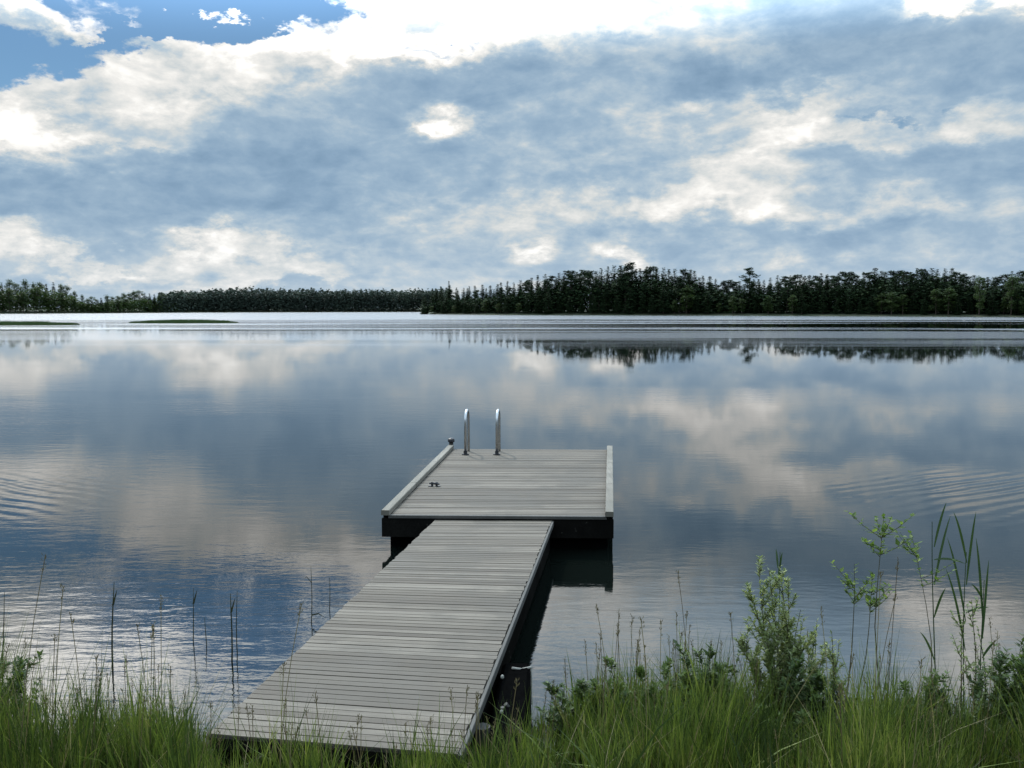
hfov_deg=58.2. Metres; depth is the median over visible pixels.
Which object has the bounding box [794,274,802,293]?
spruce tree
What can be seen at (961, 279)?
pine tree
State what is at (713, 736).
grass
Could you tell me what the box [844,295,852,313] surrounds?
spruce tree
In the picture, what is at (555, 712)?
herb clump
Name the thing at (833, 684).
herb clump
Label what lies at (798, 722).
herb clump
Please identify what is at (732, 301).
birch tree
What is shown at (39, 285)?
birch tree
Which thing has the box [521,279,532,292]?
pine tree
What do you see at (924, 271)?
pine tree
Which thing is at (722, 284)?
pine tree
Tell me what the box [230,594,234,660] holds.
reed
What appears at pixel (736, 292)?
spruce tree
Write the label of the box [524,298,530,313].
spruce tree
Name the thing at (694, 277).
spruce tree
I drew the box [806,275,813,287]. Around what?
spruce tree
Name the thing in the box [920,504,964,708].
tall reed
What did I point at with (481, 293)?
spruce tree
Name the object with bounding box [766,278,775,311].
spruce tree
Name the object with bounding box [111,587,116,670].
reed
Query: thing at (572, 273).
pine tree
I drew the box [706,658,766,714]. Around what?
herb clump
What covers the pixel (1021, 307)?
birch tree
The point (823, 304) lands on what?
spruce tree
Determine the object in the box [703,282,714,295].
pine tree
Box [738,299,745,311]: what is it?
birch tree
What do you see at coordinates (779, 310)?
spruce tree
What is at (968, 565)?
tall reed
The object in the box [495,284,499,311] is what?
spruce tree
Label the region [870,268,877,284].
spruce tree
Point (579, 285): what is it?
spruce tree
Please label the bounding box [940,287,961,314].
birch tree
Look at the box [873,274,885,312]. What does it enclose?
spruce tree
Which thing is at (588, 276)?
pine tree
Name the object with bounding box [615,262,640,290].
pine tree
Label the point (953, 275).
pine tree
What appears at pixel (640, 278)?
spruce tree
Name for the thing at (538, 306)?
spruce tree
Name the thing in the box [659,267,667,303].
spruce tree
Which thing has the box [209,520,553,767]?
walkway
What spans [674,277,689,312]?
pine tree
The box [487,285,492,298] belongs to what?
spruce tree
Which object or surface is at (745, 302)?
spruce tree
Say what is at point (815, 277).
pine tree
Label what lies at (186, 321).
reed bed
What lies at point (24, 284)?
birch tree
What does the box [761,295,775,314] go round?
birch tree
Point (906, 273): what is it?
pine tree
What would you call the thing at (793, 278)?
pine tree
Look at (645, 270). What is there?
spruce tree
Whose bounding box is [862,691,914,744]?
herb clump
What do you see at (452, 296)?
pine tree
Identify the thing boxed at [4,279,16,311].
birch tree
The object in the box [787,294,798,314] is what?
birch tree
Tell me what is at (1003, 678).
herb clump
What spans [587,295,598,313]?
spruce tree
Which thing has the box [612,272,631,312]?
pine tree
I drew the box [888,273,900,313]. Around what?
spruce tree
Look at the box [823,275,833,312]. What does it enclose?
spruce tree
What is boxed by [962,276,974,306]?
spruce tree
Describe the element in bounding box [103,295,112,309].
birch tree
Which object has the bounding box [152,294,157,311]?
spruce tree
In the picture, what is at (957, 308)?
spruce tree
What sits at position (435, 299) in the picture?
spruce tree
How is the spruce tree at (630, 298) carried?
on the ground at (936, 314)
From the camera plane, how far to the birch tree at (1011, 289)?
268.57 m
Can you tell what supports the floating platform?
on the water
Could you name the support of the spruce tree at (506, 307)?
on the ground at (936, 314)
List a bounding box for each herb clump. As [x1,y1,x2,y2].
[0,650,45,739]
[535,681,602,741]
[571,678,632,728]
[602,655,675,725]
[655,667,710,724]
[672,639,740,711]
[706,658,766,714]
[751,704,813,765]
[775,652,842,766]
[828,677,889,738]
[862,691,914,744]
[895,668,953,727]
[921,686,984,752]
[964,650,1023,766]
[986,632,1023,752]
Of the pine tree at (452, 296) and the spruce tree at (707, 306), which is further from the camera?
the pine tree at (452, 296)
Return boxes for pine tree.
[446,289,455,312]
[472,290,479,301]
[497,287,506,311]
[504,287,516,312]
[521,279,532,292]
[522,281,533,297]
[540,279,552,305]
[548,276,558,289]
[562,274,577,299]
[564,270,578,288]
[576,270,589,285]
[580,270,597,288]
[582,272,599,308]
[592,279,604,310]
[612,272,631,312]
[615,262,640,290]
[642,266,658,282]
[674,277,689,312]
[677,268,691,311]
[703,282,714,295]
[716,280,726,291]
[722,280,735,311]
[726,281,740,293]
[739,267,760,312]
[741,280,747,293]
[763,285,773,299]
[773,283,783,295]
[776,276,795,293]
[779,280,794,312]
[789,274,799,289]
[801,279,816,300]
[810,275,823,284]
[828,276,842,306]
[833,271,854,287]
[849,271,859,287]
[854,280,865,298]
[856,272,881,285]
[888,270,900,286]
[893,271,913,285]
[895,270,908,285]
[902,273,925,310]
[914,269,929,285]
[918,276,939,312]
[933,278,944,312]
[935,275,953,312]
[949,271,966,285]
[953,275,972,313]
[959,273,969,286]
[990,276,1003,311]
[993,274,1011,290]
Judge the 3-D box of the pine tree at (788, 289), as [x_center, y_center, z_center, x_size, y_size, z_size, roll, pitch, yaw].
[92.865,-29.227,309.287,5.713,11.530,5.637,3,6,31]
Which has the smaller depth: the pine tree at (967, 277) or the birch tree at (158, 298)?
the pine tree at (967, 277)
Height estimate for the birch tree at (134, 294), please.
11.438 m
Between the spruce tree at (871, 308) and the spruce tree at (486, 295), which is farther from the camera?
the spruce tree at (486, 295)
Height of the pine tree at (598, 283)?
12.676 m
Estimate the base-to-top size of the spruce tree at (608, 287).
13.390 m
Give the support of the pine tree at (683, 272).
on the ground at (936, 314)
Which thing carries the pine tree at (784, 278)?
on the ground at (936, 314)
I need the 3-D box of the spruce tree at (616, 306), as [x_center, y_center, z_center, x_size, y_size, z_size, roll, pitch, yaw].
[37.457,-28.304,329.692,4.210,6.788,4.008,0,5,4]
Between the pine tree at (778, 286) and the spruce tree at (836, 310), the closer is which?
the spruce tree at (836, 310)
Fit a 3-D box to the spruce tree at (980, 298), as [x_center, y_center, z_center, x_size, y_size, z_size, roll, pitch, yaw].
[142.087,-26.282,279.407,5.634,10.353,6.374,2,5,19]
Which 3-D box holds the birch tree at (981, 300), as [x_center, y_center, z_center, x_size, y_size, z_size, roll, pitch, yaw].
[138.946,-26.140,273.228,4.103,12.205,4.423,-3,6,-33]
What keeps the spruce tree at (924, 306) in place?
on the ground at (936, 314)
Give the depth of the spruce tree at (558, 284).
351.61 m
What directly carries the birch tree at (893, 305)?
on the ground at (936, 314)
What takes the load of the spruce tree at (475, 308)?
on the ground at (936, 314)
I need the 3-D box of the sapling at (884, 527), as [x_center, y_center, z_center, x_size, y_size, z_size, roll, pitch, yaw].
[1.964,1.390,4.956,0.214,1.468,0.356,-2,5,-23]
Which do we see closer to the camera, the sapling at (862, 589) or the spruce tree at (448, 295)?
the sapling at (862, 589)
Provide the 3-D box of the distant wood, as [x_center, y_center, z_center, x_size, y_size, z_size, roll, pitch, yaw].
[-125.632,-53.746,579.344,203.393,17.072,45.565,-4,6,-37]
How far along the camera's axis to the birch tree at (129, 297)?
487.03 m
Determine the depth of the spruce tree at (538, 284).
349.89 m
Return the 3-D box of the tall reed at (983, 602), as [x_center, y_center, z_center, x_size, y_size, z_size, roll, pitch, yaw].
[2.529,1.476,4.970,0.153,1.319,0.045,0,5,0]
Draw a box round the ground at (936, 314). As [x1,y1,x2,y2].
[0,308,1023,767]
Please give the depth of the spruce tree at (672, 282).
331.58 m
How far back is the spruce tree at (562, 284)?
340.56 m
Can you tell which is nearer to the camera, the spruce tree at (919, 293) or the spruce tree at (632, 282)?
the spruce tree at (919, 293)
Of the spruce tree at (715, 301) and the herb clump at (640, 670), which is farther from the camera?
the spruce tree at (715, 301)
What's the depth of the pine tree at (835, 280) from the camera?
300.87 m
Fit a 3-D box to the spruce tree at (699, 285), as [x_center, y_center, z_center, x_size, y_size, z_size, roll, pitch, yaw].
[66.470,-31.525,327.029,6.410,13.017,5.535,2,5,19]
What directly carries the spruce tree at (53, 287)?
on the ground at (936, 314)
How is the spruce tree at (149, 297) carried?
on the ground at (936, 314)
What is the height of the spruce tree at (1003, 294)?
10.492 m
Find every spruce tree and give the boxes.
[48,282,59,309]
[146,293,153,311]
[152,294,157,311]
[431,294,436,312]
[433,290,439,306]
[440,302,446,313]
[446,281,450,312]
[454,292,460,312]
[461,300,467,312]
[462,288,469,311]
[474,302,479,313]
[479,285,485,311]
[483,289,489,311]
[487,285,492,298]
[490,289,495,310]
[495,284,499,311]
[502,295,511,313]
[503,281,511,310]
[514,284,525,312]
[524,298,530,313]
[529,278,534,309]
[533,295,543,313]
[534,275,540,308]
[542,292,553,313]
[551,278,560,312]
[554,273,561,289]
[556,276,568,312]
[565,297,574,313]
[574,273,587,312]
[578,298,584,313]
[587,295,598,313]
[591,268,610,309]
[597,285,613,312]
[600,277,609,309]
[604,266,611,289]
[607,265,622,308]
[609,275,623,310]
[612,296,621,313]
[613,265,626,311]
[621,288,636,313]
[626,269,646,310]
[636,267,650,310]
[637,268,642,311]
[637,268,653,310]
[638,294,647,313]
[646,269,660,310]
[647,295,656,312]
[655,287,671,313]
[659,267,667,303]
[665,269,673,289]
[668,276,675,309]
[670,269,679,311]
[679,274,699,312]
[690,277,704,310]
[691,271,698,311]
[701,293,714,313]
[711,287,720,312]
[722,286,731,311]
[731,286,738,312]
[736,286,748,312]
[747,283,754,311]
[751,302,758,313]
[754,282,766,312]
[761,281,765,311]
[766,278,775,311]
[774,275,782,309]
[777,300,784,313]
[788,281,798,312]
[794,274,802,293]
[796,294,807,314]
[797,277,809,310]
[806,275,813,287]
[812,276,829,313]
[817,290,829,313]
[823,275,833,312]
[831,300,839,313]
[838,277,848,312]
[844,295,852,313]
[847,281,857,312]
[857,301,862,313]
[861,275,875,309]
[863,296,878,313]
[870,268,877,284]
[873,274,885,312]
[880,272,889,312]
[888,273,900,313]
[897,272,908,312]
[914,273,927,312]
[917,297,928,314]
[927,268,936,311]
[944,271,963,313]
[951,297,961,314]
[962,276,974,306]
[966,283,976,313]
[973,283,986,313]
[982,277,992,310]
[985,293,999,315]
[987,283,1001,313]
[998,280,1007,313]
[1005,274,1019,313]
[1007,288,1022,314]
[1016,272,1021,284]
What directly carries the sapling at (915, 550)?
on the ground at (936, 314)
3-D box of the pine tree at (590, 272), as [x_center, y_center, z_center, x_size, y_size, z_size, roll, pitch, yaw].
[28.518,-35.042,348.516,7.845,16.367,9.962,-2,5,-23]
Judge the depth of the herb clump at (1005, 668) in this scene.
5.08 m
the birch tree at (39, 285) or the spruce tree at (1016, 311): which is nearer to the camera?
the spruce tree at (1016, 311)
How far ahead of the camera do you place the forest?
318.47 m
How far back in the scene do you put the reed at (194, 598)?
7.21 m
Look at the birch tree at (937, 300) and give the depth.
281.48 m
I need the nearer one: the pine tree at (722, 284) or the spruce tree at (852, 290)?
the spruce tree at (852, 290)
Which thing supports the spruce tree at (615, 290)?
on the ground at (936, 314)
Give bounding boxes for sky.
[0,0,1023,307]
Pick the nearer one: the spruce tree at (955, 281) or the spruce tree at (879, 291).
the spruce tree at (955, 281)
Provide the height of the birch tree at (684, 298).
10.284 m
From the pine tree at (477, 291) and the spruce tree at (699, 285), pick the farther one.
the pine tree at (477, 291)
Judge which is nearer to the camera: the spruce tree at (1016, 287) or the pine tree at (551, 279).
the spruce tree at (1016, 287)
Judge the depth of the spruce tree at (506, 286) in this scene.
362.30 m
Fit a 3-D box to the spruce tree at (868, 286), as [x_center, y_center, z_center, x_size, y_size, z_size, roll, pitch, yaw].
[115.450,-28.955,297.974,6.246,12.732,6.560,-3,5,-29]
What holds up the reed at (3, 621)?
in the water
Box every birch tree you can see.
[1,288,14,312]
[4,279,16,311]
[12,282,22,309]
[17,292,27,312]
[20,280,31,309]
[29,282,39,309]
[30,287,41,312]
[36,282,46,308]
[56,294,66,310]
[57,283,65,306]
[61,285,72,305]
[79,294,85,308]
[85,299,90,312]
[88,296,95,312]
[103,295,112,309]
[115,296,122,311]
[121,292,129,307]
[126,292,133,302]
[130,290,137,310]
[135,290,143,310]
[157,295,164,309]
[481,300,488,312]
[515,303,521,313]
[669,300,678,313]
[676,285,698,313]
[728,296,737,313]
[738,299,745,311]
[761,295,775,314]
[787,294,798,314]
[873,293,888,313]
[885,292,898,314]
[898,295,911,314]
[928,288,943,314]
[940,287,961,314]
[973,276,986,314]
[1000,299,1007,314]
[1001,274,1023,314]
[1018,297,1023,312]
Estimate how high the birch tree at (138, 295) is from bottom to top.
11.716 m
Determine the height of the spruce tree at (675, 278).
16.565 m
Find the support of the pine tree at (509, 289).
on the ground at (936, 314)
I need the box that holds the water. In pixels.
[0,312,1023,754]
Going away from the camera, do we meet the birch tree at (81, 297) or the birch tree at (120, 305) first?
the birch tree at (81, 297)
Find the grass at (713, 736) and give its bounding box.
[0,552,1023,767]
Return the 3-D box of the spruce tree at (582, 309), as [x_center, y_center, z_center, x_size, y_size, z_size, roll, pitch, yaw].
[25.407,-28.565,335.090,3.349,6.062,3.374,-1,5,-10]
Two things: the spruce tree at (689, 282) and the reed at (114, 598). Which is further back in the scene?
the spruce tree at (689, 282)
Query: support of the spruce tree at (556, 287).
on the ground at (936, 314)
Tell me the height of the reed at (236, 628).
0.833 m
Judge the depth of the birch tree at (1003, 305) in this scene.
271.36 m
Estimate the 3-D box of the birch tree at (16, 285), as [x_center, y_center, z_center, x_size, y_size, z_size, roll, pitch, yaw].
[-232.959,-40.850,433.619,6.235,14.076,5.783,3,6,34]
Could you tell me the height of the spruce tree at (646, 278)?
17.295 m
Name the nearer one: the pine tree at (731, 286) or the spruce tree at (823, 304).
the spruce tree at (823, 304)
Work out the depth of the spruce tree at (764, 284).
321.49 m
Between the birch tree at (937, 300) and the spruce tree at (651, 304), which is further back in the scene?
the spruce tree at (651, 304)
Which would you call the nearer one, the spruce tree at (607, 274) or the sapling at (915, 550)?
the sapling at (915, 550)
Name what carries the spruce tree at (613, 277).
on the ground at (936, 314)
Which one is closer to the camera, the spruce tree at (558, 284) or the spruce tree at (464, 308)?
the spruce tree at (558, 284)
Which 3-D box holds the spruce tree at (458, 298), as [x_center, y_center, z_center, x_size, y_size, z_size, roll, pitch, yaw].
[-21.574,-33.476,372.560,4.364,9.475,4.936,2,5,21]
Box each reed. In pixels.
[2,592,4,677]
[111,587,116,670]
[193,588,196,639]
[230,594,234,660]
[236,603,237,652]
[305,575,323,622]
[776,550,781,636]
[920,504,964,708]
[946,514,987,704]
[972,540,996,721]
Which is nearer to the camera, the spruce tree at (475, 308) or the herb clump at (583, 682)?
the herb clump at (583, 682)
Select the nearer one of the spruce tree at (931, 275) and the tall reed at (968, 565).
the tall reed at (968, 565)
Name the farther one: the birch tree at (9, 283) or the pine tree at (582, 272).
the birch tree at (9, 283)
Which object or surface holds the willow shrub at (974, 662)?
on the ground at (936, 314)
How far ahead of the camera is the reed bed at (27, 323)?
140.65 m
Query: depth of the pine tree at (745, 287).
334.37 m
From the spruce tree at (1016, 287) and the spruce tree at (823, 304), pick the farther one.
the spruce tree at (823, 304)
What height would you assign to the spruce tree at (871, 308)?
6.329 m
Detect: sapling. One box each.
[829,560,894,714]
[847,511,915,686]
[894,529,956,681]
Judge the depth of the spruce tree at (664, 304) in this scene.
323.89 m
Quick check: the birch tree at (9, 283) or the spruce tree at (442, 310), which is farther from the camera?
the birch tree at (9, 283)
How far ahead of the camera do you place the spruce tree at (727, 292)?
322.72 m
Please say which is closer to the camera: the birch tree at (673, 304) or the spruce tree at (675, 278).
the birch tree at (673, 304)
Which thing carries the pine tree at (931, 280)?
on the ground at (936, 314)
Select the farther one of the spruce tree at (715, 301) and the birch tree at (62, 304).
the birch tree at (62, 304)
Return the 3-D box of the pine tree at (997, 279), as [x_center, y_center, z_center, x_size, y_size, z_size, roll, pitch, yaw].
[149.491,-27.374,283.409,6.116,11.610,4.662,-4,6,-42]
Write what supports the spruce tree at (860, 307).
on the ground at (936, 314)
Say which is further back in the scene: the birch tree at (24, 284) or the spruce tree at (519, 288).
the birch tree at (24, 284)
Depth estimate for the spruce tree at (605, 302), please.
332.33 m
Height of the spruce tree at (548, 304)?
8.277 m
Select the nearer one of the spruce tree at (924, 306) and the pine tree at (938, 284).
the spruce tree at (924, 306)
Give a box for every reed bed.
[0,320,79,324]
[129,319,237,322]
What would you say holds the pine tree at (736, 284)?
on the ground at (936, 314)
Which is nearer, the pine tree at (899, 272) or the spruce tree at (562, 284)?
the pine tree at (899, 272)
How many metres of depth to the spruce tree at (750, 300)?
316.78 m
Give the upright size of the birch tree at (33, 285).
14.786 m
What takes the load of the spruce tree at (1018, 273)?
on the ground at (936, 314)
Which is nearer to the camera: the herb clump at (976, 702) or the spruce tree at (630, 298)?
the herb clump at (976, 702)
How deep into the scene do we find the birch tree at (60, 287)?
453.34 m
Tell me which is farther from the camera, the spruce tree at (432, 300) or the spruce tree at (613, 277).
the spruce tree at (432, 300)
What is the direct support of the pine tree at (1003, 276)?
on the ground at (936, 314)
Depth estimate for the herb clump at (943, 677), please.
4.83 m
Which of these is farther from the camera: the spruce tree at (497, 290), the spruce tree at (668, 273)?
the spruce tree at (497, 290)
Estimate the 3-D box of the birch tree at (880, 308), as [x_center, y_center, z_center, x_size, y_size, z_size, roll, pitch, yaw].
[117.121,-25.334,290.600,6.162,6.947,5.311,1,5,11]
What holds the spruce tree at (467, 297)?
on the ground at (936, 314)
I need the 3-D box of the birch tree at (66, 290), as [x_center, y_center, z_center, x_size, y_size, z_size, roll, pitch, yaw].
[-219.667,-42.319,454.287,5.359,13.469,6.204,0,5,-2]
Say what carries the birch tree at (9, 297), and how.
on the ground at (936, 314)
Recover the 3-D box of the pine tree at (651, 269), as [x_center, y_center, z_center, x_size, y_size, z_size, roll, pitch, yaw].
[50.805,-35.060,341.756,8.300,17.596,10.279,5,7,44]
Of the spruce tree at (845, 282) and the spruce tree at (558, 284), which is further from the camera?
the spruce tree at (558, 284)
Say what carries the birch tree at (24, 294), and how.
on the ground at (936, 314)
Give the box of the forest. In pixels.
[421,275,1023,313]
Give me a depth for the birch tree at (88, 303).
452.44 m
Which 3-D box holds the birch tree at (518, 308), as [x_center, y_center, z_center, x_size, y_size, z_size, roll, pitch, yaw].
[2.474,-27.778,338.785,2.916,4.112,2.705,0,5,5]
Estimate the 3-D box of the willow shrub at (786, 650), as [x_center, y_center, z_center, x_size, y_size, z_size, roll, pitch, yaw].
[1.465,1.522,5.048,0.457,1.152,0.425,3,6,35]
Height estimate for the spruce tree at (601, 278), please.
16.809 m
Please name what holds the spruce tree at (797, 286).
on the ground at (936, 314)
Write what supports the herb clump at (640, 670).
on the ground at (936, 314)
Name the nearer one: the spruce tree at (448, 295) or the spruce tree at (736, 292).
the spruce tree at (736, 292)
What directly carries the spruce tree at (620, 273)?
on the ground at (936, 314)
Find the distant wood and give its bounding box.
[157,286,447,311]
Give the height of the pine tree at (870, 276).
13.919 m
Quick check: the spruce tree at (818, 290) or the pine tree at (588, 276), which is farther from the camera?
the pine tree at (588, 276)
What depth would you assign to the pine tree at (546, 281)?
341.84 m
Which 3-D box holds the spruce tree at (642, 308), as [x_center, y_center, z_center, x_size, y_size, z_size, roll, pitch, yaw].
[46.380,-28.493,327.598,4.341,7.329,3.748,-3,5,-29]
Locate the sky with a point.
(153, 147)
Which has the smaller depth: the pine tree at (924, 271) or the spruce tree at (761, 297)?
the pine tree at (924, 271)
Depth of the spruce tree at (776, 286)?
324.79 m
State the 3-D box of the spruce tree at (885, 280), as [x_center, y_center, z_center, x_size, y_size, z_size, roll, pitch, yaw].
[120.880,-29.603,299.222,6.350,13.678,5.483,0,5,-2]
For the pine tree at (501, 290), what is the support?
on the ground at (936, 314)
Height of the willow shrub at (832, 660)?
0.831 m
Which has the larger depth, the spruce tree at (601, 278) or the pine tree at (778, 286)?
the spruce tree at (601, 278)
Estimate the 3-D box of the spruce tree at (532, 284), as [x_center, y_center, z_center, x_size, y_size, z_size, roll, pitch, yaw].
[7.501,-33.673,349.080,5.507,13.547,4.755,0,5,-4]
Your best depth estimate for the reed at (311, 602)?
7.61 m
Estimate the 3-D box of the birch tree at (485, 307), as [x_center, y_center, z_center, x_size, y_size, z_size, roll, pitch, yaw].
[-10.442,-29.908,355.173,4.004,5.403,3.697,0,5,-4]
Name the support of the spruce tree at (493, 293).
on the ground at (936, 314)
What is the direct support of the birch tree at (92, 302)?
on the ground at (936, 314)
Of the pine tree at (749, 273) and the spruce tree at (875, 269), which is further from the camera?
the pine tree at (749, 273)
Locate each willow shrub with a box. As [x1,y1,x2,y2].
[731,555,827,735]
[810,619,851,735]
[950,596,993,716]
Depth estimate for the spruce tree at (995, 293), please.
275.56 m
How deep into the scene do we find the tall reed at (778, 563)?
5.21 m
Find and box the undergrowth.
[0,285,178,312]
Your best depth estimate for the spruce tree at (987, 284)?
281.62 m
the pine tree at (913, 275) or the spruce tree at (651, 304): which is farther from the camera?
the spruce tree at (651, 304)
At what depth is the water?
14.59 m
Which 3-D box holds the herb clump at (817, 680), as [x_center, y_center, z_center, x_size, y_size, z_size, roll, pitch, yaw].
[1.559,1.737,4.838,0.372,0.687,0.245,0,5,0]
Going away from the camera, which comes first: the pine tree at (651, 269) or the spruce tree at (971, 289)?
the spruce tree at (971, 289)
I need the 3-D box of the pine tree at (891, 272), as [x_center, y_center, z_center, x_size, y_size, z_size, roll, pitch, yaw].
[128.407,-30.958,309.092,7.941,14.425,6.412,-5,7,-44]
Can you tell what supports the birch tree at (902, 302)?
on the ground at (936, 314)
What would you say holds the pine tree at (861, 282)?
on the ground at (936, 314)
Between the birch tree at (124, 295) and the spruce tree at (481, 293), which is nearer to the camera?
the spruce tree at (481, 293)
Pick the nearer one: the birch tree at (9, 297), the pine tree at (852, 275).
the pine tree at (852, 275)
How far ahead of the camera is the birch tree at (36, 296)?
434.01 m
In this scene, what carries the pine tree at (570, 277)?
on the ground at (936, 314)
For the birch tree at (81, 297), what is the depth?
456.41 m
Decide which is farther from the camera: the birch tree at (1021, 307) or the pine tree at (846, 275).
the pine tree at (846, 275)
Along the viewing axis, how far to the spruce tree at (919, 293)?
289.95 m
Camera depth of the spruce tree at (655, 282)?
332.32 m
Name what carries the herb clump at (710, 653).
on the ground at (936, 314)
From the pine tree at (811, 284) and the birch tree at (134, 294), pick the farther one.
the birch tree at (134, 294)
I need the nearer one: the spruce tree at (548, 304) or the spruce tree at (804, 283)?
the spruce tree at (804, 283)
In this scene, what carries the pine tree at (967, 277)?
on the ground at (936, 314)
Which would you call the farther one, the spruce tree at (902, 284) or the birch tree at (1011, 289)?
the spruce tree at (902, 284)
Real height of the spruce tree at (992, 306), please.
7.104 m
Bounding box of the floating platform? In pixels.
[381,409,613,547]
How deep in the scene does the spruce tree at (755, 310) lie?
312.42 m
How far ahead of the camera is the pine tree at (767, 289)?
315.14 m
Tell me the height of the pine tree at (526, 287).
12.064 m
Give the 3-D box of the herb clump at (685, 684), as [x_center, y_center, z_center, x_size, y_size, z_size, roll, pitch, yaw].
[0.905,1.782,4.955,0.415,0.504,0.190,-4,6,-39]

